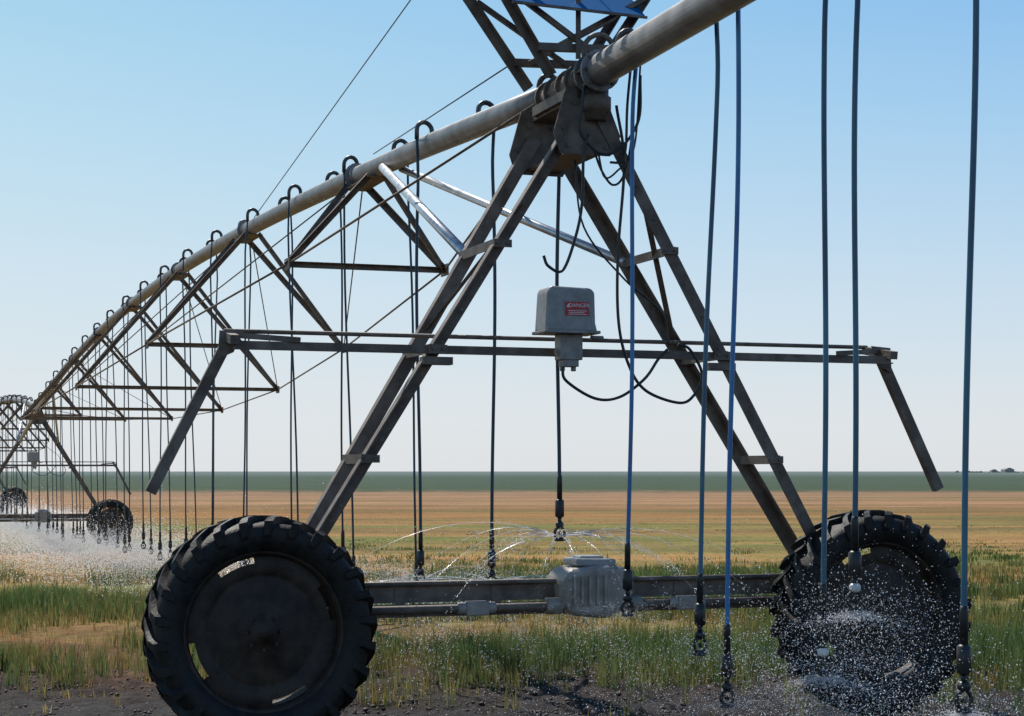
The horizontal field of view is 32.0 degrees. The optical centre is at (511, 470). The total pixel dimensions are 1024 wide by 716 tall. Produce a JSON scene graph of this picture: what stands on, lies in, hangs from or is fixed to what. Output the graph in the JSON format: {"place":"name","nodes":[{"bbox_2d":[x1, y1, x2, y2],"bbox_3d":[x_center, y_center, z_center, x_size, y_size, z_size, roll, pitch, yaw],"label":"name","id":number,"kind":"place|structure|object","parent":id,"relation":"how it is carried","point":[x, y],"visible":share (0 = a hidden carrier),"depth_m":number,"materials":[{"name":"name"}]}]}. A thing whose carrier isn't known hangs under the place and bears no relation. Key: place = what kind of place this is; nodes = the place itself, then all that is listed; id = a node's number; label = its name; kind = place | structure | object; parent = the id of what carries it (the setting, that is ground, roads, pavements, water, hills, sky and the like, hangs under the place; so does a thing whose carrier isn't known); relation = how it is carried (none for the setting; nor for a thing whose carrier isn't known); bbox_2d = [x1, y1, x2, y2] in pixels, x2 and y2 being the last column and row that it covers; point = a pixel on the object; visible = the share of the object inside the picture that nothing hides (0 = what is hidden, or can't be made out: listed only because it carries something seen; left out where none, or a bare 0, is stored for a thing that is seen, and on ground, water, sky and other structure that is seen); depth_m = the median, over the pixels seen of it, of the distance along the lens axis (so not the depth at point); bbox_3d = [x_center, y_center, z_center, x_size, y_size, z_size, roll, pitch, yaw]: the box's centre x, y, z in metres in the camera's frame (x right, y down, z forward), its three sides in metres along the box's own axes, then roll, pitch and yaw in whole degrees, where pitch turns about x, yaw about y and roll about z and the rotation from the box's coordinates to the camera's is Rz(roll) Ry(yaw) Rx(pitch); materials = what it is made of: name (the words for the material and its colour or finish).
{"place":"outdoors","nodes":[
{"label":"outdoors","id":0,"kind":"place"},
{"bbox_2d":[0,138,420,603],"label":"sprinkler drop hose row","id":1,"kind":"object","parent":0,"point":[328,175],"visible":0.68,"depth_m":25.52,"materials":[{"name":"rubber"}]},
{"bbox_2d":[18,85,625,442],"bbox_3d":[-6.466,-1.869,30.400,3.107,2.246,41.008,0,0,-18],"label":"irrigation pipe span","id":2,"kind":"object","parent":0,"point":[368,176],"visible":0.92,"depth_m":17.59,"materials":[{"name":"metal"}]},
{"bbox_2d":[0,404,130,521],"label":"irrigation tower","id":3,"kind":"structure","parent":2,"relation":"attached to","point":[14,518],"depth_m":49.80,"materials":[{"name":"metal"}]},
{"bbox_2d":[0,396,48,451],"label":"irrigation pipe span","id":4,"kind":"object","parent":3,"relation":"attached to","point":[29,403],"visible":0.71,"depth_m":59.62,"materials":[{"name":"metal"}]},
{"bbox_2d":[0,466,25,496],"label":"irrigation tower","id":5,"kind":"structure","parent":4,"relation":"attached to","point":[4,487],"depth_m":89.44,"materials":[{"name":"metal"}]},
{"bbox_2d":[0,487,25,508],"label":"irrigation wheel","id":6,"kind":"object","parent":5,"relation":"attached to","point":[19,491],"visible":0.6,"depth_m":89.20,"materials":[{"name":"rubber"}]},
{"bbox_2d":[27,452,42,468],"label":"electrical control box","id":7,"kind":"object","parent":3,"relation":"attached to","point":[33,457],"visible":0.89,"depth_m":49.45,"materials":[{"name":"grey metal"}]},
{"bbox_2d":[31,509,52,522],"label":"gear motor","id":8,"kind":"object","parent":3,"relation":"attached to","point":[41,513],"visible":0.87,"depth_m":49.76,"materials":[{"name":"grey metal"}]},
{"bbox_2d":[86,499,133,544],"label":"irrigation wheel","id":9,"kind":"object","parent":3,"relation":"attached to","point":[111,505],"visible":0.6,"depth_m":50.20,"materials":[{"name":"rubber"}]},
{"bbox_2d":[415,120,433,580],"bbox_3d":[-0.668,-0.905,13.608,0.154,3.555,0.070,0,0,-15],"label":"sprinkler drop hose","id":10,"kind":"object","parent":2,"relation":"hanging from","point":[420,558],"visible":0.8,"depth_m":13.59,"materials":[{"name":"rubber"}]},
{"bbox_2d":[476,100,496,579],"bbox_3d":[-0.178,-0.894,12.578,0.160,3.448,0.070,0,0,-15],"label":"sprinkler drop hose","id":11,"kind":"object","parent":2,"relation":"hanging from","point":[491,542],"visible":0.72,"depth_m":12.58,"materials":[{"name":"rubber"}]},
{"bbox_2d":[145,66,943,617],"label":"irrigation tower","id":12,"kind":"structure","parent":2,"relation":"attached to","point":[565,138],"depth_m":10.75,"materials":[{"name":"metal"}]},
{"bbox_2d":[141,515,377,715],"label":"irrigation wheel","id":13,"kind":"object","parent":12,"relation":"attached to","point":[264,630],"visible":1,"depth_m":9.90,"materials":[{"name":"rubber"}]},
{"bbox_2d":[532,286,603,370],"bbox_3d":[0.350,-0.836,10.545,0.415,0.492,0.230,0,0,-19],"label":"electrical control box","id":14,"kind":"object","parent":12,"relation":"attached to","point":[565,316],"visible":1,"depth_m":10.46,"materials":[{"name":"grey metal"}]},
{"bbox_2d":[543,555,642,617],"bbox_3d":[0.476,0.703,10.907,0.620,0.376,0.340,0,0,-19],"label":"gear motor","id":15,"kind":"object","parent":12,"relation":"attached to","point":[596,578],"visible":0.82,"depth_m":10.77,"materials":[{"name":"grey metal"}]},
{"bbox_2d":[769,510,971,715],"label":"irrigation wheel","id":16,"kind":"object","parent":12,"relation":"attached to","point":[884,538],"visible":0.81,"depth_m":11.19,"materials":[{"name":"rubber"}]},
{"bbox_2d":[536,74,565,540],"bbox_3d":[0.252,-1.047,11.406,0.200,2.994,0.071,0,0,-20],"label":"sprinkler drop hose","id":17,"kind":"object","parent":2,"relation":"hanging from","point":[559,507],"visible":0.73,"depth_m":11.41,"materials":[{"name":"rubber"}]},
{"bbox_2d":[532,0,755,121],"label":"overhang pipe","id":18,"kind":"object","parent":2,"relation":"attached to","point":[599,72],"visible":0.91,"depth_m":9.90,"materials":[{"name":"metal"}]},
{"bbox_2d":[463,0,650,91],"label":"support mast","id":19,"kind":"object","parent":18,"relation":"attached to","point":[539,51],"visible":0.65,"depth_m":10.81,"materials":[{"name":"metal"}]},
{"bbox_2d":[254,0,506,217],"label":"guy wires","id":20,"kind":"object","parent":19,"relation":"attached to","point":[402,134],"visible":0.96,"depth_m":14.90,"materials":[{"name":"metal"}]},
{"bbox_2d":[512,0,647,18],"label":"blue panel","id":21,"kind":"object","parent":19,"relation":"attached to","point":[614,7],"visible":1,"depth_m":10.66,"materials":[{"name":"metal"}]},
{"bbox_2d":[615,28,637,616],"bbox_3d":[0.659,-0.847,10.169,0.154,3.354,0.071,0,0,-16],"label":"sprinkler drop hose","id":22,"kind":"object","parent":18,"relation":"hanging from","point":[627,579],"visible":0.95,"depth_m":10.17,"materials":[{"name":"rubber"}]},
{"bbox_2d":[692,22,719,655],"bbox_3d":[1.001,-0.793,9.192,0.159,3.486,0.075,0,0,-7],"label":"sprinkler drop hose","id":23,"kind":"object","parent":18,"relation":"hanging from","point":[700,614],"visible":0.94,"depth_m":9.19,"materials":[{"name":"rubber"}]},
{"bbox_2d":[719,9,740,708],"bbox_3d":[1.081,-0.675,8.954,0.149,3.729,0.086,0,0,0],"label":"sprinkler drop hose","id":24,"kind":"object","parent":18,"relation":"hanging from","point":[727,684],"visible":0.95,"depth_m":8.96,"materials":[{"name":"rubber"}]},
{"bbox_2d":[814,0,831,675],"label":"sprinkler drop hose","id":25,"kind":"object","parent":18,"relation":"hanging from","point":[823,612],"visible":0.91,"depth_m":8.09,"materials":[{"name":"rubber"}]},
{"bbox_2d":[846,0,863,611],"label":"sprinkler drop hose","id":26,"kind":"object","parent":18,"relation":"hanging from","point":[854,557],"visible":1,"depth_m":7.84,"materials":[{"name":"rubber"}]},
{"bbox_2d":[954,0,978,713],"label":"sprinkler drop hose","id":27,"kind":"object","parent":18,"relation":"hanging from","point":[963,665],"visible":1,"depth_m":7.00,"materials":[{"name":"rubber"}]},
{"bbox_2d":[0,471,1023,715],"bbox_3d":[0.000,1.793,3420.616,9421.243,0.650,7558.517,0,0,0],"label":"ground","id":28,"kind":"structure","parent":0,"point":[592,499],"depth_m":68.29,"materials":[{"name":"beige plant"}]},
{"bbox_2d":[0,669,1020,715],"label":"soil clods","id":29,"kind":"object","parent":28,"relation":"on","point":[534,693],"visible":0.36,"depth_m":11.93,"materials":[{"name":"brown soil"}]},
{"bbox_2d":[0,484,1023,715],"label":"water spray","id":30,"kind":"object","parent":28,"relation":"on","point":[32,526],"visible":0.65,"depth_m":11.66,"materials":[{"name":"white liquid"}]},
{"bbox_2d":[990,467,1013,472],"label":"farm building","id":31,"kind":"structure","parent":28,"relation":"on","point":[1007,470],"depth_m":2300.30,"materials":[{"name":"metal"}]},
{"bbox_2d":[0,520,1023,715],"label":"field grass","id":32,"kind":"structure","parent":0,"point":[18,601],"depth_m":14.67,"materials":[{"name":"green plant"}]},
{"bbox_2d":[0,0,1023,470],"label":"sky","id":33,"kind":"structure","parent":0,"point":[132,132],"materials":[{"name":"blue"}]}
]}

